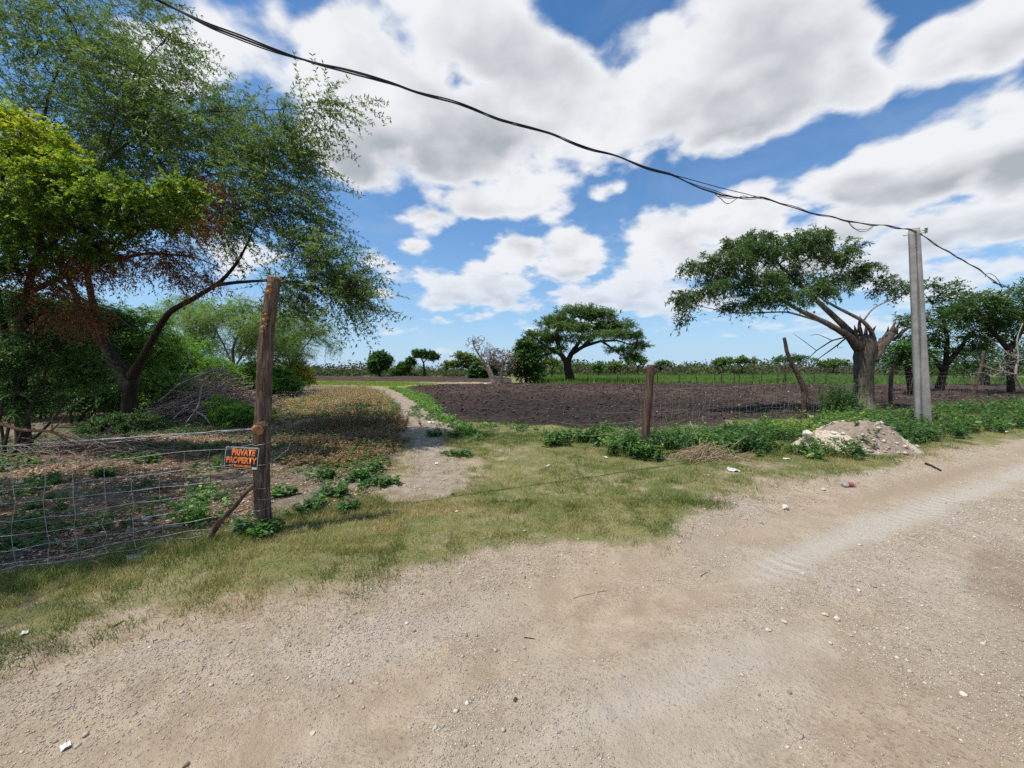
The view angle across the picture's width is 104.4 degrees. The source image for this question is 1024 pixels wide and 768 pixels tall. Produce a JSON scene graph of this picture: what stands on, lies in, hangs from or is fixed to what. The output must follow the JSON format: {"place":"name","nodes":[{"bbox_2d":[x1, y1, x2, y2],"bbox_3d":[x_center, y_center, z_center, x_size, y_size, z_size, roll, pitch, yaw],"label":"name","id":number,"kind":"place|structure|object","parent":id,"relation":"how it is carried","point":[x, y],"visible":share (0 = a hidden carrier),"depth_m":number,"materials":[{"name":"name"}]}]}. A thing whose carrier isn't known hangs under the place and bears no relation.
{"place":"outdoors","nodes":[
{"label":"outdoors","id":0,"kind":"place"},
{"bbox_2d":[0,385,409,574],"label":"earth lot","id":1,"kind":"structure","parent":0,"point":[229,477],"depth_m":5.36,"materials":[{"name":"brown soil"}]},
{"bbox_2d":[0,288,99,418],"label":"bush","id":2,"kind":"object","parent":1,"relation":"on","point":[32,383],"visible":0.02,"depth_m":11.65,"materials":[{"name":"green plant"}]},
{"bbox_2d":[0,413,120,461],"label":"fallen branch","id":3,"kind":"object","parent":1,"relation":"on","point":[32,430],"visible":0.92,"depth_m":3.64,"materials":[{"name":"brown wood"}]},
{"bbox_2d":[0,280,125,456],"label":"bush","id":4,"kind":"object","parent":1,"relation":"on","point":[24,401],"visible":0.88,"depth_m":7.44,"materials":[{"name":"green plant"}]},
{"bbox_2d":[19,292,155,423],"bbox_3d":[-12.712,-0.829,11.665,3.810,4.042,2.989,0,2,0],"label":"bush","id":5,"kind":"object","parent":1,"relation":"on","point":[92,402],"visible":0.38,"depth_m":11.27,"materials":[{"name":"green plant"}]},
{"bbox_2d":[85,462,127,477],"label":"weed","id":6,"kind":"object","parent":1,"relation":"on","point":[103,472],"visible":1,"depth_m":5.66,"materials":[{"name":"green plant"}]},
{"bbox_2d":[0,98,224,448],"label":"lime leafed tree","id":7,"kind":"object","parent":1,"relation":"on","point":[83,202],"visible":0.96,"depth_m":6.35,"materials":[{"name":"green plant"}]},
{"bbox_2d":[0,173,244,388],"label":"tree","id":8,"kind":"object","parent":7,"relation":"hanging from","point":[58,291],"visible":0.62,"depth_m":7.11,"materials":[{"name":"plant"}]},
{"bbox_2d":[61,407,171,439],"bbox_3d":[-9.225,1.092,9.644,2.419,0.992,1.806,1,2,17],"label":"bush","id":9,"kind":"object","parent":1,"relation":"on","point":[124,422],"visible":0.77,"depth_m":9.54,"materials":[{"name":"green plant"}]},
{"bbox_2d":[0,422,245,466],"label":"dead scrub","id":10,"kind":"object","parent":1,"relation":"on","point":[105,445],"visible":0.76,"depth_m":7.12,"materials":[{"name":"brown plant"}]},
{"bbox_2d":[50,430,220,454],"bbox_3d":[-7.697,1.065,7.905,3.506,0.430,1.665,0,2,0],"label":"dead scrub","id":11,"kind":"object","parent":1,"relation":"on","point":[140,443],"visible":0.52,"depth_m":7.77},
{"bbox_2d":[96,325,182,412],"bbox_3d":[-14.290,-0.381,14.919,4.598,4.131,2.814,1,2,15],"label":"thicket bush","id":12,"kind":"object","parent":1,"relation":"on","point":[141,401],"visible":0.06,"depth_m":14.35,"materials":[{"name":"green plant"}]},
{"bbox_2d":[131,449,164,462],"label":"weed","id":13,"kind":"object","parent":1,"relation":"on","point":[152,458],"visible":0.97,"depth_m":6.65,"materials":[{"name":"green plant"}]},
{"bbox_2d":[125,524,184,533],"bbox_3d":[-3.435,1.395,3.833,0.462,0.056,0.064,-1,2,-19],"label":"log","id":14,"kind":"object","parent":1,"relation":"on","point":[138,529],"visible":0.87,"depth_m":3.80,"materials":[{"name":"wood"}]},
{"bbox_2d":[106,303,206,410],"bbox_3d":[-11.423,-0.760,12.827,3.488,3.815,2.410,1,2,23],"label":"bush","id":15,"kind":"object","parent":1,"relation":"on","point":[150,380],"visible":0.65,"depth_m":12.63,"materials":[{"name":"green plant"}]},
{"bbox_2d":[146,470,225,527],"bbox_3d":[-3.168,1.157,3.939,0.579,0.507,0.520,0,2,0],"label":"weed","id":16,"kind":"object","parent":1,"relation":"on","point":[195,514],"visible":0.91,"depth_m":3.96,"materials":[{"name":"green plant"}]},
{"bbox_2d":[140,293,231,358],"bbox_3d":[-19.311,-2.281,23.629,6.579,6.189,4.068,1,2,26],"label":"feathery tree","id":17,"kind":"object","parent":1,"relation":"on","point":[178,314],"visible":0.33,"depth_m":22.93,"materials":[{"name":"green plant"}]},
{"bbox_2d":[152,335,243,397],"bbox_3d":[-14.455,-0.619,17.431,5.717,3.146,3.096,1,2,30],"label":"bush","id":18,"kind":"object","parent":1,"relation":"on","point":[203,362],"visible":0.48,"depth_m":16.80,"materials":[{"name":"green plant"}]},
{"bbox_2d":[0,0,410,418],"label":"acacia tree","id":19,"kind":"object","parent":1,"relation":"on","point":[142,100],"visible":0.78,"depth_m":8.30,"materials":[{"name":"green plant"}]},
{"bbox_2d":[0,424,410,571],"bbox_3d":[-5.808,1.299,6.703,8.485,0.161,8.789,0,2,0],"label":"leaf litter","id":20,"kind":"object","parent":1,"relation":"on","point":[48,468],"visible":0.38,"depth_m":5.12,"materials":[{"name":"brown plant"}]},
{"bbox_2d":[110,349,323,423],"bbox_3d":[-9.929,0.003,13.228,5.853,2.165,5.340,0,2,13],"label":"brush pile","id":21,"kind":"object","parent":1,"relation":"on","point":[188,407],"visible":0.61,"depth_m":12.33,"materials":[{"name":"brown wood"}]},
{"bbox_2d":[202,360,254,394],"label":"bush","id":22,"kind":"object","parent":1,"relation":"on","point":[241,377],"visible":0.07,"depth_m":19.95,"materials":[{"name":"green plant"}]},
{"bbox_2d":[174,291,303,366],"bbox_3d":[-14.720,-2.053,21.696,7.523,5.916,4.596,1,2,25],"label":"feathery tree","id":23,"kind":"object","parent":1,"relation":"on","point":[240,331],"visible":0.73,"depth_m":21.14,"materials":[{"name":"green plant"}]},
{"bbox_2d":[197,395,280,427],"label":"bush","id":24,"kind":"object","parent":1,"relation":"on","point":[225,413],"visible":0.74,"depth_m":10.83,"materials":[{"name":"green plant"}]},
{"bbox_2d":[229,514,254,537],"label":"weed","id":25,"kind":"object","parent":1,"relation":"on","point":[240,527],"visible":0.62,"depth_m":3.66,"materials":[{"name":"green plant"}]},
{"bbox_2d":[237,357,286,394],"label":"bush","id":26,"kind":"object","parent":1,"relation":"on","point":[250,368],"visible":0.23,"depth_m":21.76,"materials":[{"name":"green plant"}]},
{"bbox_2d":[226,317,317,368],"bbox_3d":[-14.903,-1.886,24.899,5.844,5.234,3.613,1,2,16],"label":"feathery tree","id":27,"kind":"object","parent":1,"relation":"on","point":[292,337],"visible":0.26,"depth_m":24.43,"materials":[{"name":"green plant"}]},
{"bbox_2d":[270,482,298,497],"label":"weed","id":28,"kind":"object","parent":1,"relation":"on","point":[278,490],"visible":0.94,"depth_m":4.81,"materials":[{"name":"green plant"}]},
{"bbox_2d":[272,364,308,395],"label":"bush","id":29,"kind":"object","parent":1,"relation":"on","point":[291,382],"visible":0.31,"depth_m":22.83,"materials":[{"name":"green plant"}]},
{"bbox_2d":[274,357,318,388],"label":"bush","id":30,"kind":"object","parent":1,"relation":"on","point":[305,374],"visible":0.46,"depth_m":24.81,"materials":[{"name":"green plant"}]},
{"bbox_2d":[251,301,343,389],"bbox_3d":[-14.952,-2.602,27.791,8.027,6.535,4.780,1,2,23],"label":"feathery tree","id":31,"kind":"object","parent":1,"relation":"on","point":[309,333],"visible":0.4,"depth_m":27.02,"materials":[{"name":"green plant"}]},
{"bbox_2d":[283,488,328,515],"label":"weed","id":32,"kind":"object","parent":1,"relation":"on","point":[319,501],"visible":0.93,"depth_m":4.28,"materials":[{"name":"green plant"}]},
{"bbox_2d":[302,467,345,481],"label":"weed","id":33,"kind":"object","parent":1,"relation":"on","point":[326,473],"visible":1,"depth_m":5.69,"materials":[{"name":"green plant"}]},
{"bbox_2d":[273,430,383,499],"bbox_3d":[-3.376,0.935,7.504,1.409,0.655,7.481,-1,2,-27],"label":"loose wire","id":34,"kind":"object","parent":1,"relation":"on","point":[303,483],"visible":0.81,"depth_m":4.53,"materials":[{"name":"grey metal"}]},
{"bbox_2d":[310,475,351,497],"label":"weed","id":35,"kind":"object","parent":1,"relation":"on","point":[336,490],"visible":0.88,"depth_m":4.81,"materials":[{"name":"green plant"}]},
{"bbox_2d":[271,381,400,426],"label":"dry weeds","id":36,"kind":"object","parent":1,"relation":"on","point":[351,396],"visible":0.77,"depth_m":16.76,"materials":[{"name":"beige plant"}]},
{"bbox_2d":[272,416,412,468],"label":"withered weeds","id":37,"kind":"object","parent":1,"relation":"on","point":[346,438],"visible":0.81,"depth_m":7.92,"materials":[{"name":"brown plant"}]},
{"bbox_2d":[289,399,421,432],"bbox_3d":[-3.932,0.759,10.496,3.031,0.851,2.392,-1,2,-13],"label":"dying weed clump","id":38,"kind":"object","parent":1,"relation":"on","point":[359,416],"visible":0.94,"depth_m":10.28,"materials":[{"name":"brown plant"}]},
{"bbox_2d":[334,466,382,482],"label":"weed","id":39,"kind":"object","parent":1,"relation":"on","point":[355,475],"visible":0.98,"depth_m":5.48,"materials":[{"name":"green plant"}]},
{"bbox_2d":[356,456,385,472],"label":"weed","id":40,"kind":"object","parent":1,"relation":"on","point":[373,463],"visible":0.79,"depth_m":5.94,"materials":[{"name":"green plant"}]},
{"bbox_2d":[355,475,402,488],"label":"weed","id":41,"kind":"object","parent":1,"relation":"on","point":[382,480],"visible":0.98,"depth_m":5.25,"materials":[{"name":"green plant"}]},
{"bbox_2d":[361,438,401,448],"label":"weed","id":42,"kind":"object","parent":1,"relation":"on","point":[364,441],"visible":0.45,"depth_m":7.81,"materials":[{"name":"green plant"}]},
{"bbox_2d":[370,404,410,424],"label":"dying weed clump","id":43,"kind":"object","parent":1,"relation":"on","point":[397,420],"visible":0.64,"depth_m":11.14,"materials":[{"name":"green plant"}]},
{"bbox_2d":[0,397,900,559],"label":"ground weeds","id":44,"kind":"object","parent":1,"relation":"on","point":[36,481],"visible":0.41,"depth_m":5.53,"materials":[{"name":"green plant"}]},
{"bbox_2d":[337,385,472,503],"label":"dirt track","id":45,"kind":"structure","parent":0,"point":[434,478],"depth_m":6.37,"materials":[{"name":"beige soil"}]},
{"bbox_2d":[425,427,442,436],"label":"weed","id":46,"kind":"object","parent":45,"relation":"on","point":[435,433],"visible":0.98,"depth_m":9.10,"materials":[{"name":"green plant"}]},
{"bbox_2d":[444,427,466,437],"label":"weed","id":47,"kind":"object","parent":45,"relation":"on","point":[453,433],"visible":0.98,"depth_m":8.93,"materials":[{"name":"green plant"}]},
{"bbox_2d":[439,447,472,456],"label":"weed","id":48,"kind":"object","parent":45,"relation":"on","point":[467,452],"visible":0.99,"depth_m":7.05,"materials":[{"name":"green plant"}]},
{"bbox_2d":[0,383,1023,767],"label":"dirt road","id":49,"kind":"structure","parent":0,"point":[818,686],"depth_m":2.16,"materials":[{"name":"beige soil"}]},
{"bbox_2d":[59,740,70,751],"bbox_3d":[-1.923,1.554,1.708,0.044,0.014,0.032,2,3,38],"label":"paper scrap","id":50,"kind":"object","parent":49,"relation":"on","point":[65,745],"visible":1,"depth_m":1.70,"materials":[{"name":"white paper"}]},
{"bbox_2d":[841,482,855,486],"bbox_3d":[4.519,1.346,5.316,0.225,0.057,0.058,-1,2,-14],"label":"plastic bottle","id":51,"kind":"object","parent":49,"relation":"on","point":[848,484],"visible":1,"depth_m":5.29,"materials":[{"name":"white plastic"}]},
{"bbox_2d":[0,370,1023,684],"bbox_3d":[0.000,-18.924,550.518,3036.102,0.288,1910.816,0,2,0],"label":"ground","id":52,"kind":"structure","parent":0,"point":[304,590],"depth_m":3.71,"materials":[{"name":"green plant"}]},
{"bbox_2d":[206,483,255,539],"bbox_3d":[-2.556,1.183,3.596,0.414,0.534,0.050,-1,2,-17],"label":"leaning stick","id":53,"kind":"object","parent":52,"relation":"on","point":[220,520],"visible":0.89,"depth_m":3.58,"materials":[{"name":"brown wood"}]},
{"bbox_2d":[236,516,285,540],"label":"weed","id":54,"kind":"object","parent":52,"relation":"on","point":[265,530],"visible":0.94,"depth_m":3.63,"materials":[{"name":"green plant"}]},
{"bbox_2d":[251,275,280,529],"bbox_3d":[-2.323,0.256,3.717,0.270,2.547,0.264,0,2,0],"label":"gate post","id":55,"kind":"object","parent":52,"relation":"on","point":[262,440],"visible":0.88,"depth_m":3.71,"materials":[{"name":"brown wood"}]},
{"bbox_2d":[0,429,253,570],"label":"wire fence","id":56,"kind":"object","parent":55,"relation":"attached to","point":[104,478],"visible":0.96,"depth_m":3.17,"materials":[{"name":"grey metal"}]},
{"bbox_2d":[224,446,259,470],"bbox_3d":[-2.462,0.675,3.612,0.361,0.220,0.012,0,2,6],"label":"warning sign","id":57,"kind":"object","parent":56,"relation":"attached to","point":[245,458],"visible":0.99,"depth_m":3.61,"materials":[{"name":"metal"}]},
{"bbox_2d":[336,495,360,513],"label":"weed","id":58,"kind":"object","parent":52,"relation":"on","point":[346,505],"visible":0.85,"depth_m":4.30,"materials":[{"name":"green plant"}]},
{"bbox_2d":[388,355,418,375],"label":"scrub tree","id":59,"kind":"object","parent":52,"relation":"on","point":[403,368],"visible":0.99,"depth_m":86.59,"materials":[{"name":"green plant"}]},
{"bbox_2d":[389,386,486,440],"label":"weed ridge","id":60,"kind":"structure","parent":52,"relation":"on","point":[416,396],"depth_m":14.94,"materials":[{"name":"green plant"}]},
{"bbox_2d":[465,335,519,383],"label":"leafless tree","id":61,"kind":"object","parent":52,"relation":"on","point":[488,363],"visible":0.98,"depth_m":41.68,"materials":[{"name":"grey wood"}]},
{"bbox_2d":[576,421,618,446],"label":"weed clump","id":62,"kind":"object","parent":52,"relation":"on","point":[596,443],"visible":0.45,"depth_m":8.36,"materials":[{"name":"green plant"}]},
{"bbox_2d":[196,358,1023,375],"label":"scrub","id":63,"kind":"object","parent":52,"relation":"on","point":[579,368],"visible":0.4,"depth_m":98.21,"materials":[{"name":"green plant"}]},
{"bbox_2d":[609,430,650,460],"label":"weed clump","id":64,"kind":"object","parent":52,"relation":"on","point":[629,440],"visible":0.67,"depth_m":7.04,"materials":[{"name":"green plant"}]},
{"bbox_2d":[641,364,654,451],"bbox_3d":[2.411,0.491,7.096,0.270,1.683,0.158,0,2,0],"label":"fence post","id":65,"kind":"object","parent":52,"relation":"on","point":[647,405],"visible":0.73,"depth_m":7.04,"materials":[{"name":"wood"}]},
{"bbox_2d":[633,438,663,461],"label":"weed clump","id":66,"kind":"object","parent":52,"relation":"on","point":[655,452],"visible":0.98,"depth_m":6.73,"materials":[{"name":"green plant"}]},
{"bbox_2d":[654,360,674,369],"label":"umbrella tree","id":67,"kind":"object","parent":52,"relation":"on","point":[666,363],"visible":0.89,"depth_m":104.34,"materials":[{"name":"green plant"}]},
{"bbox_2d":[632,422,762,465],"bbox_3d":[3.150,1.003,6.826,2.281,0.589,1.145,0,2,0],"label":"dry twig heap","id":68,"kind":"object","parent":52,"relation":"on","point":[698,454],"visible":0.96,"depth_m":6.74,"materials":[{"name":"plant"}]},
{"bbox_2d":[710,356,732,370],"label":"umbrella tree","id":69,"kind":"object","parent":52,"relation":"on","point":[718,361],"visible":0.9,"depth_m":95.64,"materials":[{"name":"green plant"}]},
{"bbox_2d":[726,355,758,373],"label":"umbrella tree","id":70,"kind":"object","parent":52,"relation":"on","point":[743,359],"visible":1,"depth_m":90.93,"materials":[{"name":"green plant"}]},
{"bbox_2d":[537,393,1023,459],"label":"weeds","id":71,"kind":"object","parent":52,"relation":"on","point":[902,429],"visible":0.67,"depth_m":8.63,"materials":[{"name":"green plant"}]},
{"bbox_2d":[770,352,817,365],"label":"umbrella tree","id":72,"kind":"object","parent":52,"relation":"on","point":[798,358],"visible":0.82,"depth_m":100.51,"materials":[{"name":"green plant"}]},
{"bbox_2d":[640,371,1005,446],"bbox_3d":[18.273,0.147,17.650,38.196,1.439,0.912,-1,3,-32],"label":"wire fence","id":73,"kind":"object","parent":52,"relation":"on","point":[811,398],"visible":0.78,"depth_m":11.49,"materials":[{"name":"grey metal"}]},
{"bbox_2d":[815,357,850,372],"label":"umbrella tree","id":74,"kind":"object","parent":52,"relation":"on","point":[830,363],"visible":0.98,"depth_m":104.56,"materials":[{"name":"green plant"}]},
{"bbox_2d":[808,374,871,415],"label":"weed clump","id":75,"kind":"object","parent":52,"relation":"on","point":[837,403],"visible":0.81,"depth_m":12.94,"materials":[{"name":"green plant"}]},
{"bbox_2d":[791,420,921,455],"bbox_3d":[6.920,1.000,7.951,2.560,0.590,1.947,0,2,0],"label":"rubble mound","id":76,"kind":"object","parent":52,"relation":"on","point":[889,440],"visible":0.8,"depth_m":7.51,"materials":[{"name":"stone"}]},
{"bbox_2d":[802,430,813,437],"bbox_3d":[5.917,1.002,7.932,0.181,0.169,0.229,0,2,0],"label":"rock","id":77,"kind":"object","parent":76,"relation":"on","point":[807,432],"visible":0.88,"depth_m":7.88,"materials":[{"name":"stone"}]},
{"bbox_2d":[800,419,919,446],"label":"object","id":78,"kind":"object","parent":76,"relation":"on","point":[844,440],"visible":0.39,"depth_m":7.51,"materials":[{"name":"beige stone"}]},
{"bbox_2d":[903,227,931,422],"bbox_3d":[10.671,-1.290,10.362,0.778,5.510,0.439,0,2,0],"label":"concrete pole","id":79,"kind":"object","parent":52,"relation":"on","point":[921,387],"visible":0.86,"depth_m":10.29,"materials":[{"name":"concrete"}]},
{"bbox_2d":[155,0,1023,294],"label":"power cable","id":80,"kind":"object","parent":79,"relation":"attached to","point":[275,50],"visible":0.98,"depth_m":5.05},
{"bbox_2d":[0,0,1023,369],"label":"sky","id":81,"kind":"structure","parent":0,"point":[897,113],"materials":[{"name":"blue"}]},
{"bbox_2d":[307,373,1023,386],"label":"pasture grass","id":82,"kind":"structure","parent":0,"point":[666,378],"depth_m":46.56,"materials":[{"name":"green plant"}]},
{"bbox_2d":[308,376,1023,428],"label":"ploughed field","id":83,"kind":"structure","parent":0,"point":[547,413],"depth_m":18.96,"materials":[{"name":"brown soil"}]},
{"bbox_2d":[365,349,394,375],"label":"round tree","id":84,"kind":"object","parent":83,"relation":"on","point":[379,361],"visible":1,"depth_m":78.98,"materials":[{"name":"green plant"}]},
{"bbox_2d":[411,348,441,375],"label":"thin umbrella tree","id":85,"kind":"object","parent":83,"relation":"on","point":[426,354],"visible":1,"depth_m":80.48,"materials":[{"name":"green plant"}]},
{"bbox_2d":[440,350,480,371],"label":"pale umbrella tree","id":86,"kind":"object","parent":83,"relation":"on","point":[463,358],"visible":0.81,"depth_m":73.04,"materials":[{"name":"green plant"}]},
{"bbox_2d":[466,357,505,377],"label":"dark shrub","id":87,"kind":"object","parent":83,"relation":"on","point":[474,370],"visible":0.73,"depth_m":63.21,"materials":[{"name":"green plant"}]},
{"bbox_2d":[783,337,807,418],"bbox_3d":[8.645,-0.159,12.129,0.801,2.538,0.175,0,2,0],"label":"fence post","id":88,"kind":"object","parent":83,"relation":"on","point":[804,391],"visible":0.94,"depth_m":12.08,"materials":[{"name":"wood"}]},
{"bbox_2d":[664,223,940,409],"bbox_3d":[10.789,-2.444,14.537,11.225,7.116,3.962,0,2,0],"label":"pollarded tree","id":89,"kind":"object","parent":83,"relation":"on","point":[750,248],"visible":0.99,"depth_m":14.34,"materials":[{"name":"green plant"}]},
{"bbox_2d":[888,364,894,403],"bbox_3d":[15.299,0.050,15.991,0.204,1.688,0.145,0,2,0],"label":"fence post","id":90,"kind":"object","parent":83,"relation":"on","point":[890,388],"visible":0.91,"depth_m":15.96,"materials":[{"name":"wood"}]},
{"bbox_2d":[875,337,942,395],"bbox_3d":[22.044,-0.793,22.069,3.388,3.934,2.581,0,2,0],"label":"shade tree","id":91,"kind":"object","parent":83,"relation":"on","point":[905,351],"visible":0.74,"depth_m":21.91,"materials":[{"name":"green plant"}]},
{"bbox_2d":[876,276,1023,389],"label":"shade tree","id":92,"kind":"object","parent":83,"relation":"on","point":[945,344],"visible":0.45,"depth_m":26.58,"materials":[{"name":"green plant"}]},
{"bbox_2d":[929,336,1023,384],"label":"bushes","id":93,"kind":"object","parent":83,"relation":"on","point":[968,364],"visible":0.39,"depth_m":35.50,"materials":[{"name":"green plant"}]},
{"bbox_2d":[930,277,1023,391],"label":"shade tree","id":94,"kind":"object","parent":83,"relation":"on","point":[1003,313],"visible":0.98,"depth_m":23.78,"materials":[{"name":"green plant"}]},
{"bbox_2d":[971,352,984,395],"bbox_3d":[25.062,-0.521,21.322,0.596,2.436,0.172,0,2,0],"label":"fence post","id":95,"kind":"object","parent":83,"relation":"on","point":[975,386],"visible":0.93,"depth_m":21.28,"materials":[{"name":"brown wood"}]},
{"bbox_2d":[969,323,1023,391],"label":"bare tree","id":96,"kind":"object","parent":83,"relation":"on","point":[1015,374],"visible":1,"depth_m":18.94,"materials":[{"name":"grey wood"}]},
{"bbox_2d":[538,405,1022,459],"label":"tall grass","id":97,"kind":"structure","parent":0,"point":[843,455],"depth_m":8.39,"materials":[{"name":"green plant"}]},
{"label":"pasture","id":98,"kind":"structure","parent":0,"visible":0},
{"bbox_2d":[505,334,547,382],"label":"dense tree","id":99,"kind":"object","parent":98,"relation":"on","point":[527,350],"visible":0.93,"depth_m":43.94,"materials":[{"name":"green plant"}]},
{"bbox_2d":[541,356,561,375],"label":"umbrella tree","id":100,"kind":"object","parent":98,"relation":"on","point":[553,362],"visible":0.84,"depth_m":63.76,"materials":[{"name":"green plant"}]},
{"bbox_2d":[521,302,654,379],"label":"rain tree","id":101,"kind":"object","parent":98,"relation":"on","point":[589,315],"visible":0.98,"depth_m":46.33,"materials":[{"name":"green plant"}]},
{"bbox_2d":[589,361,606,374],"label":"umbrella tree","id":102,"kind":"object","parent":98,"relation":"on","point":[599,367],"visible":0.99,"depth_m":79.58,"materials":[{"name":"green plant"}]},
{"bbox_2d":[605,359,624,373],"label":"umbrella tree","id":103,"kind":"object","parent":98,"relation":"on","point":[613,365],"visible":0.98,"depth_m":86.74,"materials":[{"name":"green plant"}]},
{"bbox_2d":[624,357,650,373],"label":"umbrella tree","id":104,"kind":"object","parent":98,"relation":"on","point":[631,362],"visible":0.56,"depth_m":86.93,"materials":[{"name":"green plant"}]},
{"bbox_2d":[587,369,937,382],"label":"pasture fence","id":105,"kind":"object","parent":98,"relation":"on","point":[732,376],"visible":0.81,"depth_m":43.02,"materials":[{"name":"wood"}]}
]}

